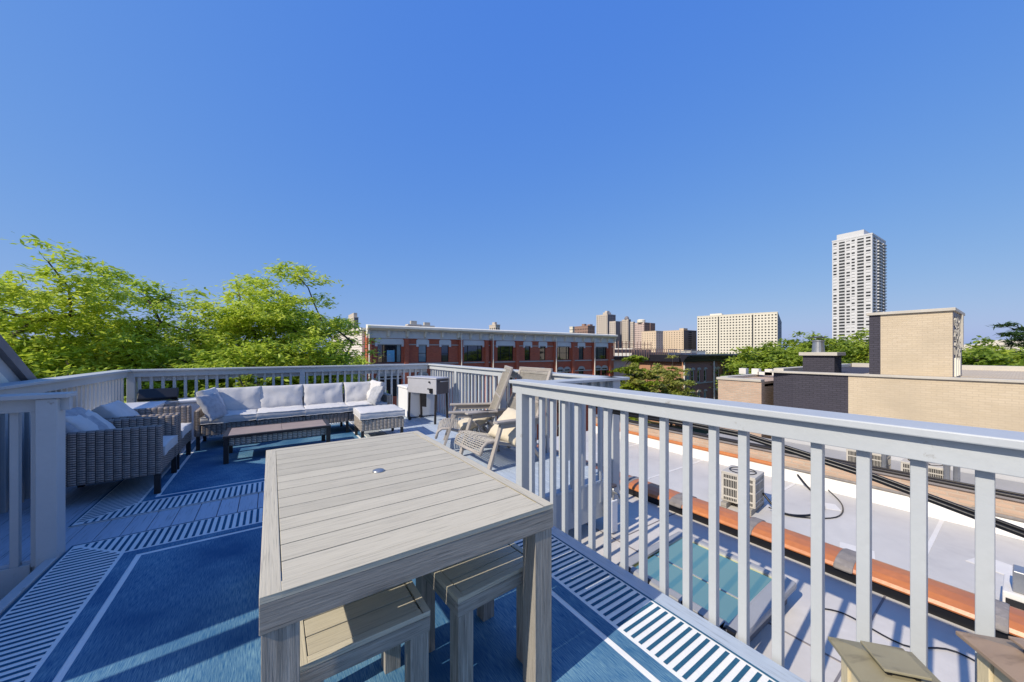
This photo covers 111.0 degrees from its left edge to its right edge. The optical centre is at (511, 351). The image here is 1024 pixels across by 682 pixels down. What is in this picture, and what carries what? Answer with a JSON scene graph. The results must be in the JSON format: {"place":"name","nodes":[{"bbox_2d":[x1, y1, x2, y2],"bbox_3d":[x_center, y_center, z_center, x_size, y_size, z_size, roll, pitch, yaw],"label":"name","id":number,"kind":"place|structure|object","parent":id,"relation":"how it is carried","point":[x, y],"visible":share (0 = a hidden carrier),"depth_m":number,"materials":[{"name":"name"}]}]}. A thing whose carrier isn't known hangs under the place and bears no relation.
{"place":"outdoors","nodes":[
{"label":"outdoors","id":0,"kind":"place"},
{"bbox_2d":[0,231,254,402],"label":"street tree","id":1,"kind":"object","parent":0,"point":[122,335],"visible":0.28,"depth_m":9.02,"materials":[{"name":"green plant"}]},
{"bbox_2d":[109,311,308,397],"bbox_3d":[-9.865,5.648,11.785,6.414,14.444,6.210,0,0,15],"label":"street tree","id":2,"kind":"object","parent":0,"point":[238,321],"visible":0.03,"depth_m":11.15,"materials":[{"name":"green plant"}]},
{"bbox_2d":[159,259,387,397],"bbox_3d":[-7.960,4.789,12.464,7.863,16.163,7.912,0,0,-34],"label":"street tree","id":3,"kind":"object","parent":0,"point":[280,317],"visible":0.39,"depth_m":11.54,"materials":[{"name":"green plant"}]},
{"bbox_2d":[0,413,806,681],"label":"deck floor","id":4,"kind":"structure","parent":0,"point":[79,501],"depth_m":2.88,"materials":[{"name":"grey paint"}]},
{"bbox_2d":[0,391,76,599],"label":"deck railing","id":5,"kind":"object","parent":4,"relation":"on","point":[47,410],"visible":0.84,"depth_m":2.29,"materials":[{"name":"grey paint"}]},
{"bbox_2d":[0,370,130,513],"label":"deck railing","id":6,"kind":"object","parent":4,"relation":"on","point":[94,390],"visible":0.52,"depth_m":3.42,"materials":[{"name":"grey paint"}]},
{"bbox_2d":[125,401,165,408],"bbox_3d":[-5.135,1.042,4.756,0.524,0.615,0.974,0,0,-34],"label":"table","id":7,"kind":"object","parent":4,"relation":"on","point":[139,405],"visible":0.05,"depth_m":4.91,"materials":[{"name":"white plastic"}]},
{"bbox_2d":[137,388,178,406],"bbox_3d":[-5.303,0.966,5.262,0.520,0.807,0.456,0,0,-38],"label":"tabletop grill","id":8,"kind":"object","parent":7,"relation":"on","point":[167,395],"visible":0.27,"depth_m":5.32,"materials":[{"name":"metal"}]},
{"bbox_2d":[68,421,386,527],"bbox_3d":[-3.260,1.364,5.009,2.880,0.008,3.550,0,0,-34],"label":"area rug","id":9,"kind":"object","parent":4,"relation":"on","point":[204,474],"visible":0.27,"depth_m":3.72,"materials":[{"name":"fabric"}]},
{"bbox_2d":[65,407,177,493],"bbox_3d":[-3.901,0.946,3.479,0.794,0.848,0.750,0,0,-34],"label":"wicker armchair","id":10,"kind":"object","parent":9,"relation":"on","point":[99,448],"visible":0.86,"depth_m":3.26,"materials":[{"name":"grey wicker"}]},
{"bbox_2d":[92,400,191,469],"bbox_3d":[-4.360,0.972,4.177,0.764,0.796,0.750,0,0,-34],"label":"wicker armchair","id":11,"kind":"object","parent":9,"relation":"on","point":[117,409],"visible":0.29,"depth_m":4.19,"materials":[{"name":"grey wicker"}]},
{"bbox_2d":[171,397,208,439],"bbox_3d":[-5.051,1.055,5.571,0.500,0.630,0.340,0,0,-34],"label":"side table","id":12,"kind":"object","parent":9,"relation":"on","point":[192,402],"visible":0.18,"depth_m":5.46,"materials":[{"name":"white plastic"}]},
{"bbox_2d":[223,419,330,463],"bbox_3d":[-3.176,1.193,4.824,1.176,0.337,0.610,0,0,-34],"label":"coffee table","id":13,"kind":"object","parent":9,"relation":"on","point":[232,436],"visible":0.95,"depth_m":4.65,"materials":[{"name":"woven wicker"},{"name":"brown wood"},{"name":"dark bronze metal"}]},
{"bbox_2d":[194,380,391,450],"bbox_3d":[-3.381,0.949,5.761,2.670,0.842,0.913,0,0,-34],"label":"sectional sofa","id":14,"kind":"object","parent":9,"relation":"on","point":[219,411],"visible":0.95,"depth_m":5.62,"materials":[{"name":"fabric"}]},
{"bbox_2d":[353,404,404,437],"bbox_3d":[-2.146,1.125,5.667,0.668,0.473,0.669,0,0,-32],"label":"ottoman","id":15,"kind":"object","parent":9,"relation":"on","point":[375,417],"visible":0.98,"depth_m":5.44,"materials":[{"name":"wicker"}]},
{"bbox_2d":[126,364,427,405],"bbox_3d":[-4.015,0.975,6.855,4.920,1.390,0.190,0,0,-34],"label":"deck railing","id":16,"kind":"object","parent":4,"relation":"on","point":[135,378],"visible":0.51,"depth_m":6.42,"materials":[{"name":"grey paint"}]},
{"bbox_2d":[0,507,778,681],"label":"area rug","id":17,"kind":"object","parent":4,"relation":"on","point":[177,603],"visible":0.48,"depth_m":1.75,"materials":[{"name":"fabric"}]},
{"bbox_2d":[300,580,429,681],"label":"stool","id":18,"kind":"object","parent":17,"relation":"on","point":[386,623],"visible":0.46,"depth_m":1.20,"materials":[{"name":"grey wood"}]},
{"bbox_2d":[259,431,552,681],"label":"dining table","id":19,"kind":"object","parent":17,"relation":"on","point":[347,521],"visible":1,"depth_m":1.36,"materials":[{"name":"grey wood"}]},
{"bbox_2d":[416,542,522,681],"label":"stool","id":20,"kind":"object","parent":17,"relation":"on","point":[464,589],"visible":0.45,"depth_m":1.44,"materials":[{"name":"grey wood"}]},
{"bbox_2d":[828,636,940,681],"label":"lantern","id":21,"kind":"object","parent":17,"relation":"on","point":[863,661],"visible":1,"depth_m":1.07,"materials":[{"name":"beige wood"}]},
{"bbox_2d":[956,631,1023,681],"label":"lantern","id":22,"kind":"object","parent":17,"relation":"on","point":[1000,660],"visible":1,"depth_m":0.95,"materials":[{"name":"beige wood"}]},
{"bbox_2d":[397,384,434,417],"bbox_3d":[-2.049,1.035,7.629,0.670,0.630,0.665,0,0,-34],"label":"storage box","id":23,"kind":"object","parent":4,"relation":"on","point":[428,409],"visible":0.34,"depth_m":7.38,"materials":[{"name":"white plastic"}]},
{"bbox_2d":[407,375,449,423],"bbox_3d":[-1.653,0.933,6.979,0.873,0.876,0.385,0,0,34],"label":"cooler","id":24,"kind":"object","parent":4,"relation":"on","point":[422,385],"visible":0.96,"depth_m":6.84,"materials":[{"name":"metal"}]},
{"bbox_2d":[435,365,512,451],"bbox_3d":[-0.566,0.797,5.177,1.076,1.161,0.820,0,0,-8],"label":"lounge chair","id":25,"kind":"object","parent":4,"relation":"on","point":[495,402],"visible":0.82,"depth_m":5.10,"materials":[{"name":"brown wood"}]},
{"bbox_2d":[458,417,490,429],"bbox_3d":[-0.556,1.014,5.169,0.460,0.190,0.480,-21,1,-15],"label":"throw pillow","id":26,"kind":"object","parent":25,"relation":"on","point":[462,423],"visible":0.47,"depth_m":4.96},
{"bbox_2d":[454,367,552,470],"bbox_3d":[-0.112,0.797,4.553,1.076,1.161,0.820,0,0,-34],"label":"lounge chair","id":27,"kind":"object","parent":4,"relation":"on","point":[486,439],"visible":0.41,"depth_m":4.48,"materials":[{"name":"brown wood"}]},
{"bbox_2d":[488,407,535,445],"bbox_3d":[-0.003,0.933,4.434,0.480,0.190,0.460,8,48,43],"label":"throw pillow","id":28,"kind":"object","parent":27,"relation":"on","point":[508,435],"visible":0.51,"depth_m":4.39,"materials":[{"name":"fabric"}]},
{"bbox_2d":[428,364,619,504],"bbox_3d":[-0.396,0.975,6.074,0.190,1.390,5.450,0,0,-34],"label":"deck railing","id":29,"kind":"object","parent":4,"relation":"on","point":[460,372],"visible":0.32,"depth_m":5.88,"materials":[{"name":"grey paint"}]},
{"bbox_2d":[542,376,629,512],"bbox_3d":[0.695,0.945,3.596,1.350,1.330,0.190,0,0,-34],"label":"deck railing","id":30,"kind":"object","parent":4,"relation":"on","point":[599,381],"visible":0.4,"depth_m":3.60,"materials":[{"name":"grey paint"}]},
{"bbox_2d":[509,379,1023,681],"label":"deck railing","id":31,"kind":"object","parent":4,"relation":"on","point":[986,454],"visible":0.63,"depth_m":1.57,"materials":[{"name":"grey paint"}]},
{"bbox_2d":[170,363,707,433],"bbox_3d":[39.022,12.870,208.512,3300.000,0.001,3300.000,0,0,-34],"label":"ground","id":32,"kind":"structure","parent":0,"point":[694,429],"depth_m":59.04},
{"bbox_2d":[331,328,365,381],"bbox_3d":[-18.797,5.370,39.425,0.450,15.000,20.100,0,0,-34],"label":"sided house","id":33,"kind":"structure","parent":32,"relation":"on","point":[356,346],"depth_m":32.48,"materials":[{"name":"beige"}]},
{"bbox_2d":[348,313,358,329],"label":"building","id":34,"kind":"structure","parent":32,"relation":"on","point":[353,317],"depth_m":393.96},
{"bbox_2d":[365,324,460,415],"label":"brick rowhouse","id":35,"kind":"structure","parent":32,"relation":"on","point":[415,345],"depth_m":33.04,"materials":[{"name":"red brick"}]},
{"bbox_2d":[377,345,400,362],"bbox_3d":[-11.293,0.150,32.395,2.157,1.720,0.060,0,0,-34],"label":"window","id":36,"kind":"structure","parent":35,"relation":"in","point":[392,354],"depth_m":32.39,"materials":[{"name":"blue glass"}]},
{"bbox_2d":[377,376,400,395],"bbox_3d":[-11.296,3.170,32.400,2.157,1.900,0.050,0,0,-34],"label":"window","id":37,"kind":"structure","parent":35,"relation":"in","point":[388,381],"depth_m":32.47,"materials":[{"name":"black glass"}]},
{"bbox_2d":[418,345,425,361],"bbox_3d":[-8.717,0.150,34.165,0.821,1.720,0.050,0,0,-34],"label":"window","id":38,"kind":"structure","parent":35,"relation":"in","point":[422,348],"depth_m":34.18,"materials":[{"name":"blue glass"}]},
{"bbox_2d":[441,345,447,361],"bbox_3d":[-6.796,0.150,35.480,0.817,1.720,0.050,0,0,-34],"label":"window","id":39,"kind":"structure","parent":35,"relation":"in","point":[444,348],"depth_m":35.48,"materials":[{"name":"black glass"}]},
{"bbox_2d":[458,328,492,410],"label":"brick rowhouse","id":40,"kind":"structure","parent":32,"relation":"on","point":[473,347],"depth_m":37.28,"materials":[{"name":"red brick"}]},
{"bbox_2d":[464,346,481,360],"bbox_3d":[-4.153,0.150,37.284,2.182,1.720,0.060,0,0,-34],"label":"window","id":41,"kind":"structure","parent":40,"relation":"in","point":[471,353],"depth_m":37.31,"materials":[{"name":"black glass"}]},
{"bbox_2d":[489,322,499,329],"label":"building","id":42,"kind":"structure","parent":32,"relation":"on","point":[494,326],"depth_m":355.00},
{"bbox_2d":[490,329,556,439],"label":"brick rowhouse","id":43,"kind":"structure","parent":32,"relation":"on","point":[514,349],"depth_m":40.52,"materials":[{"name":"red brick"}]},
{"bbox_2d":[497,346,512,360],"bbox_3d":[-0.793,0.150,39.585,2.121,1.720,0.060,0,0,-34],"label":"window","id":44,"kind":"structure","parent":43,"relation":"in","point":[504,353],"depth_m":39.60,"materials":[{"name":"black glass"}]},
{"bbox_2d":[525,346,529,359],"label":"window","id":45,"kind":"structure","parent":43,"relation":"in","point":[527,348],"depth_m":41.38,"materials":[{"name":"black glass"}]},
{"bbox_2d":[540,347,544,359],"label":"window","id":46,"kind":"structure","parent":43,"relation":"in","point":[542,349],"depth_m":42.68,"materials":[{"name":"grey glass"}]},
{"bbox_2d":[553,332,595,436],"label":"brick rowhouse","id":47,"kind":"structure","parent":32,"relation":"on","point":[572,353],"depth_m":45.05,"materials":[{"name":"red brick"}]},
{"bbox_2d":[558,347,568,359],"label":"window","id":48,"kind":"structure","parent":47,"relation":"in","point":[563,352],"depth_m":44.60,"materials":[{"name":"grey glass"}]},
{"bbox_2d":[575,324,594,333],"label":"building","id":49,"kind":"structure","parent":32,"relation":"on","point":[587,328],"depth_m":432.44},
{"bbox_2d":[592,334,617,413],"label":"brick rowhouse","id":50,"kind":"structure","parent":32,"relation":"on","point":[602,354],"depth_m":48.56,"materials":[{"name":"red brick"}]},
{"bbox_2d":[596,347,605,358],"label":"window","id":51,"kind":"structure","parent":50,"relation":"in","point":[600,351],"depth_m":48.54,"materials":[{"name":"black glass"}]},
{"bbox_2d":[596,311,615,333],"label":"building","id":52,"kind":"structure","parent":32,"relation":"on","point":[603,321],"depth_m":722.85,"materials":[{"name":"concrete"}]},
{"bbox_2d":[609,321,619,347],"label":"building","id":53,"kind":"structure","parent":32,"relation":"on","point":[614,327],"depth_m":672.56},
{"bbox_2d":[614,356,633,418],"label":"stone front house","id":54,"kind":"structure","parent":32,"relation":"on","point":[618,363],"depth_m":64.50,"materials":[{"name":"stone"}]},
{"bbox_2d":[614,341,650,355],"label":"pergola","id":55,"kind":"object","parent":54,"relation":"on","point":[622,350],"visible":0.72,"depth_m":65.98,"materials":[{"name":"wood"}]},
{"bbox_2d":[622,316,630,347],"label":"building","id":56,"kind":"structure","parent":32,"relation":"on","point":[626,321],"depth_m":724.62,"materials":[{"name":"concrete"}]},
{"bbox_2d":[630,322,634,347],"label":"building","id":57,"kind":"structure","parent":32,"relation":"on","point":[632,331],"depth_m":684.44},
{"bbox_2d":[606,355,659,420],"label":"street tree","id":58,"kind":"object","parent":32,"relation":"on","point":[626,369],"visible":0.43,"depth_m":48.56,"materials":[{"name":"green plant"}]},
{"bbox_2d":[635,319,649,349],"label":"building","id":59,"kind":"structure","parent":32,"relation":"on","point":[641,325],"depth_m":627.53,"materials":[{"name":"beige concrete"}]},
{"bbox_2d":[623,362,663,422],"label":"street tree","id":60,"kind":"object","parent":32,"relation":"on","point":[640,377],"visible":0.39,"depth_m":47.39,"materials":[{"name":"green plant"}]},
{"bbox_2d":[641,331,662,351],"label":"building","id":61,"kind":"structure","parent":32,"relation":"on","point":[654,339],"depth_m":562.44,"materials":[{"name":"concrete"}]},
{"bbox_2d":[663,328,696,352],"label":"building","id":62,"kind":"structure","parent":32,"relation":"on","point":[683,338],"depth_m":641.75,"materials":[{"name":"concrete"}]},
{"bbox_2d":[636,358,737,374],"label":"treetops","id":63,"kind":"object","parent":32,"relation":"on","point":[729,370],"visible":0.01,"depth_m":67.21,"materials":[{"name":"green plant"}]},
{"bbox_2d":[638,354,745,426],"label":"corniced brick building","id":64,"kind":"structure","parent":32,"relation":"on","point":[704,369],"depth_m":63.53,"materials":[{"name":"brick"}]},
{"bbox_2d":[632,349,676,357],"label":"roof deck fence","id":65,"kind":"object","parent":64,"relation":"on","point":[644,353],"visible":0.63,"depth_m":64.78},
{"bbox_2d":[668,349,696,354],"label":"roof deck fence","id":66,"kind":"object","parent":64,"relation":"on","point":[674,353],"visible":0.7,"depth_m":68.41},
{"bbox_2d":[697,312,781,353],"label":"building","id":67,"kind":"structure","parent":32,"relation":"on","point":[720,333],"depth_m":534.56,"materials":[{"name":"beige concrete"}]},
{"bbox_2d":[481,427,1023,681],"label":"apartment building","id":68,"kind":"structure","parent":32,"relation":"on","point":[951,610],"depth_m":2.66,"materials":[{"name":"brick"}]},
{"bbox_2d":[0,334,36,382],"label":"stair penthouse","id":69,"kind":"object","parent":68,"relation":"on","point":[14,367],"visible":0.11,"depth_m":3.35,"materials":[{"name":"grey paint"}]},
{"bbox_2d":[32,482,603,570],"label":"deck fascia","id":70,"kind":"structure","parent":68,"relation":"on","point":[599,512],"depth_m":3.60,"materials":[{"name":"grey paint"}]},
{"bbox_2d":[0,558,56,615],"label":"deck edge board","id":71,"kind":"object","parent":70,"relation":"attached to","point":[10,598],"visible":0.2,"depth_m":2.04,"materials":[{"name":"grey paint"}]},
{"bbox_2d":[611,483,619,532],"bbox_3d":[1.082,1.650,3.694,0.100,0.500,0.146,0,0,-34],"label":"vent pipe","id":72,"kind":"object","parent":68,"relation":"on","point":[614,514],"visible":0.78,"depth_m":3.69,"materials":[{"name":"white plastic"}]},
{"bbox_2d":[618,531,796,641],"bbox_3d":[1.520,1.829,2.798,0.974,0.182,0.940,0,0,-34],"label":"skylight","id":73,"kind":"object","parent":68,"relation":"on","point":[760,597],"visible":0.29,"depth_m":2.68,"materials":[{"name":"mint glass"},{"name":"light grey metal"}]},
{"bbox_2d":[612,409,1023,537],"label":"cable duct","id":74,"kind":"object","parent":68,"relation":"on","point":[970,513],"visible":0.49,"depth_m":2.38,"materials":[{"name":"black metal"}]},
{"bbox_2d":[825,608,974,661],"bbox_3d":[3.019,1.912,1.899,0.193,0.014,2.119,0,0,-41],"label":"cable","id":75,"kind":"object","parent":68,"relation":"on","point":[901,643],"visible":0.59,"depth_m":2.30,"materials":[{"name":"black rubber"}]},
{"bbox_2d":[731,353,797,374],"bbox_3d":[18.310,6.480,26.094,5.974,12.781,5.927,0,0,-34],"label":"street tree","id":76,"kind":"object","parent":32,"relation":"on","point":[772,363],"visible":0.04,"depth_m":25.12,"materials":[{"name":"green plant"}]},
{"bbox_2d":[725,331,827,375],"bbox_3d":[25.018,5.515,30.565,12.346,14.711,12.393,0,0,-34],"label":"street tree","id":77,"kind":"object","parent":32,"relation":"on","point":[792,342],"depth_m":31.10,"materials":[{"name":"green plant"}]},
{"bbox_2d":[709,340,849,387],"bbox_3d":[21.613,5.955,28.933,9.938,13.829,11.159,0,0,-34],"label":"street tree","id":78,"kind":"object","parent":32,"relation":"on","point":[768,351],"visible":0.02,"depth_m":28.06,"materials":[{"name":"green plant"}]},
{"bbox_2d":[537,414,1023,600],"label":"neighbour building","id":79,"kind":"structure","parent":32,"relation":"on","point":[951,548],"depth_m":5.84,"materials":[{"name":"beige brick"}]},
{"bbox_2d":[721,465,763,515],"bbox_3d":[4.119,2.431,6.286,0.728,0.638,0.532,0,0,-40],"label":"air conditioner","id":80,"kind":"object","parent":79,"relation":"on","point":[729,485],"visible":0.83,"depth_m":6.18,"materials":[{"name":"beige metal"}]},
{"bbox_2d":[762,474,810,516],"bbox_3d":[5.358,2.615,6.501,2.002,0.274,0.751,0,0,-34],"label":"cable","id":81,"kind":"object","parent":79,"relation":"on","point":[801,515],"visible":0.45,"depth_m":6.10,"materials":[{"name":"black rubber"}]},
{"bbox_2d":[768,490,843,518],"bbox_3d":[5.449,2.705,6.207,2.038,0.087,0.633,0,0,-26],"label":"cable","id":82,"kind":"object","parent":79,"relation":"on","point":[825,518],"visible":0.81,"depth_m":5.88,"materials":[{"name":"black rubber"}]},
{"bbox_2d":[603,414,1023,495],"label":"conduit","id":83,"kind":"object","parent":79,"relation":"on","point":[999,490],"visible":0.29,"depth_m":6.32,"materials":[{"name":"brown metal"}]},
{"bbox_2d":[603,416,1023,499],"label":"conduit","id":84,"kind":"object","parent":79,"relation":"on","point":[935,480],"visible":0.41,"depth_m":6.26,"materials":[{"name":"brown metal"}]},
{"bbox_2d":[1002,564,1023,609],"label":"roof vent","id":85,"kind":"object","parent":79,"relation":"on","point":[1013,591],"visible":0.83,"depth_m":3.61,"materials":[{"name":"metal"}]},
{"bbox_2d":[717,332,868,379],"bbox_3d":[25.129,5.611,29.822,14.370,14.519,13.812,0,0,-34],"label":"street tree","id":86,"kind":"object","parent":32,"relation":"on","point":[808,338],"depth_m":28.82,"materials":[{"name":"green plant"}]},
{"bbox_2d":[751,328,868,363],"bbox_3d":[25.894,5.481,27.304,13.789,14.778,13.062,0,0,-15],"label":"street tree","id":87,"kind":"object","parent":32,"relation":"on","point":[842,345],"visible":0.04,"depth_m":27.32,"materials":[{"name":"green plant"}]},
{"bbox_2d":[840,330,868,362],"bbox_3d":[29.634,5.549,28.281,12.016,14.642,11.331,0,0,-34],"label":"street tree","id":88,"kind":"object","parent":32,"relation":"on","point":[859,355],"visible":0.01,"depth_m":27.19,"materials":[{"name":"green plant"}]},
{"bbox_2d":[719,433,1023,493],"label":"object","id":89,"kind":"structure","parent":32,"relation":"on","point":[1008,485],"depth_m":10.08,"materials":[{"name":"beige brick"}]},
{"bbox_2d":[846,449,890,468],"bbox_3d":[9.399,2.961,9.284,1.120,0.818,0.712,0,0,-34],"label":"air conditioner","id":90,"kind":"object","parent":89,"relation":"on","point":[851,456],"visible":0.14,"depth_m":9.14,"materials":[{"name":"beige metal"}]},
{"bbox_2d":[881,454,886,467],"bbox_3d":[9.267,2.920,8.769,0.095,0.900,0.100,0,0,-34],"label":"vent pipe","id":91,"kind":"object","parent":89,"relation":"on","point":[883,461],"depth_m":8.74,"materials":[{"name":"metal"}]},
{"bbox_2d":[901,458,950,479],"bbox_3d":[9.799,2.986,8.345,0.980,0.768,0.712,0,0,-34],"label":"air conditioner","id":92,"kind":"object","parent":89,"relation":"on","point":[935,470],"visible":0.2,"depth_m":8.09,"materials":[{"name":"beige metal"}]},
{"bbox_2d":[943,465,949,479],"bbox_3d":[9.666,2.745,7.831,0.095,1.250,0.100,0,0,-34],"label":"vent pipe","id":93,"kind":"object","parent":89,"relation":"on","point":[946,471],"visible":0.31,"depth_m":7.80,"materials":[{"name":"metal"}]},
{"bbox_2d":[953,466,959,481],"bbox_3d":[9.745,2.745,7.715,0.095,1.250,0.100,0,0,-34],"label":"vent pipe","id":94,"kind":"object","parent":89,"relation":"on","point":[956,473],"visible":0.31,"depth_m":7.69,"materials":[{"name":"metal"}]},
{"bbox_2d":[770,363,1023,482],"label":"cream brick building","id":95,"kind":"structure","parent":32,"relation":"on","point":[986,396],"depth_m":10.88,"materials":[{"name":"brick"}]},
{"bbox_2d":[799,336,845,372],"bbox_3d":[12.033,0.251,13.667,1.100,1.706,1.138,0,0,-34],"label":"brick chimney","id":96,"kind":"object","parent":95,"relation":"on","point":[818,358],"visible":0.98,"depth_m":13.43,"materials":[{"name":"brick"}]},
{"bbox_2d":[866,307,964,376],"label":"rooftop block","id":97,"kind":"structure","parent":95,"relation":"on","point":[925,342],"depth_m":10.86,"materials":[{"name":"beige brick"}]},
{"bbox_2d":[962,341,1023,365],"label":"street tree","id":98,"kind":"object","parent":32,"relation":"on","point":[984,355],"visible":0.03,"depth_m":20.57,"materials":[{"name":"green plant"}]},
{"bbox_2d":[964,335,1023,364],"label":"street tree","id":99,"kind":"object","parent":32,"relation":"on","point":[985,341],"depth_m":22.74,"materials":[{"name":"green plant"}]},
{"bbox_2d":[985,321,1023,354],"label":"conifer","id":100,"kind":"object","parent":32,"relation":"on","point":[1019,333],"visible":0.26,"depth_m":29.80,"materials":[{"name":"green plant"}]},
{"bbox_2d":[0,0,1023,352],"label":"sky","id":101,"kind":"structure","parent":0,"point":[517,165],"materials":[{"name":"blue"}]},
{"bbox_2d":[716,368,773,438],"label":"tan brick building","id":102,"kind":"structure","parent":0,"point":[755,386],"depth_m":14.57,"materials":[{"name":"brick"}]},
{"bbox_2d":[832,229,886,341],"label":"white tower","id":103,"kind":"structure","parent":0,"point":[859,278],"depth_m":294.67,"materials":[{"name":"concrete"}]},
{"bbox_2d":[962,340,1023,350],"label":"flat roof building","id":104,"kind":"structure","parent":0,"point":[998,343],"depth_m":36.32,"materials":[{"name":"beige"}]},
{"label":"side road","id":105,"kind":"structure","parent":0,"visible":0},
{"bbox_2d":[650,355,691,396],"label":"street tree","id":106,"kind":"object","parent":105,"relation":"on","point":[673,375],"visible":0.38,"depth_m":53.63,"materials":[{"name":"green plant"}]},
{"bbox_2d":[652,374,699,427],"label":"street tree","id":107,"kind":"object","parent":105,"relation":"on","point":[671,391],"visible":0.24,"depth_m":51.57,"materials":[{"name":"green plant"}]},
{"bbox_3d":[-4.496,1.060,6.035,0.360,0.620,0.360,0,0,-34],"label":"planter","id":108,"kind":"object","parent":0,"visible":0},
{"bbox_2d":[229,374,266,387],"bbox_3d":[-4.506,0.585,6.096,0.466,0.431,0.660,0,0,11],"label":"potted plant","id":109,"kind":"object","parent":108,"relation":"in","point":[248,379],"visible":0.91,"depth_m":6.03,"materials":[{"name":"green plant"}]},
{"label":"sidewalk","id":110,"kind":"structure","parent":0,"visible":0},
{"bbox_2d":[0,271,148,378],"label":"street tree","id":111,"kind":"object","parent":110,"relation":"on","point":[16,321],"visible":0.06,"depth_m":8.68,"materials":[{"name":"green plant"}]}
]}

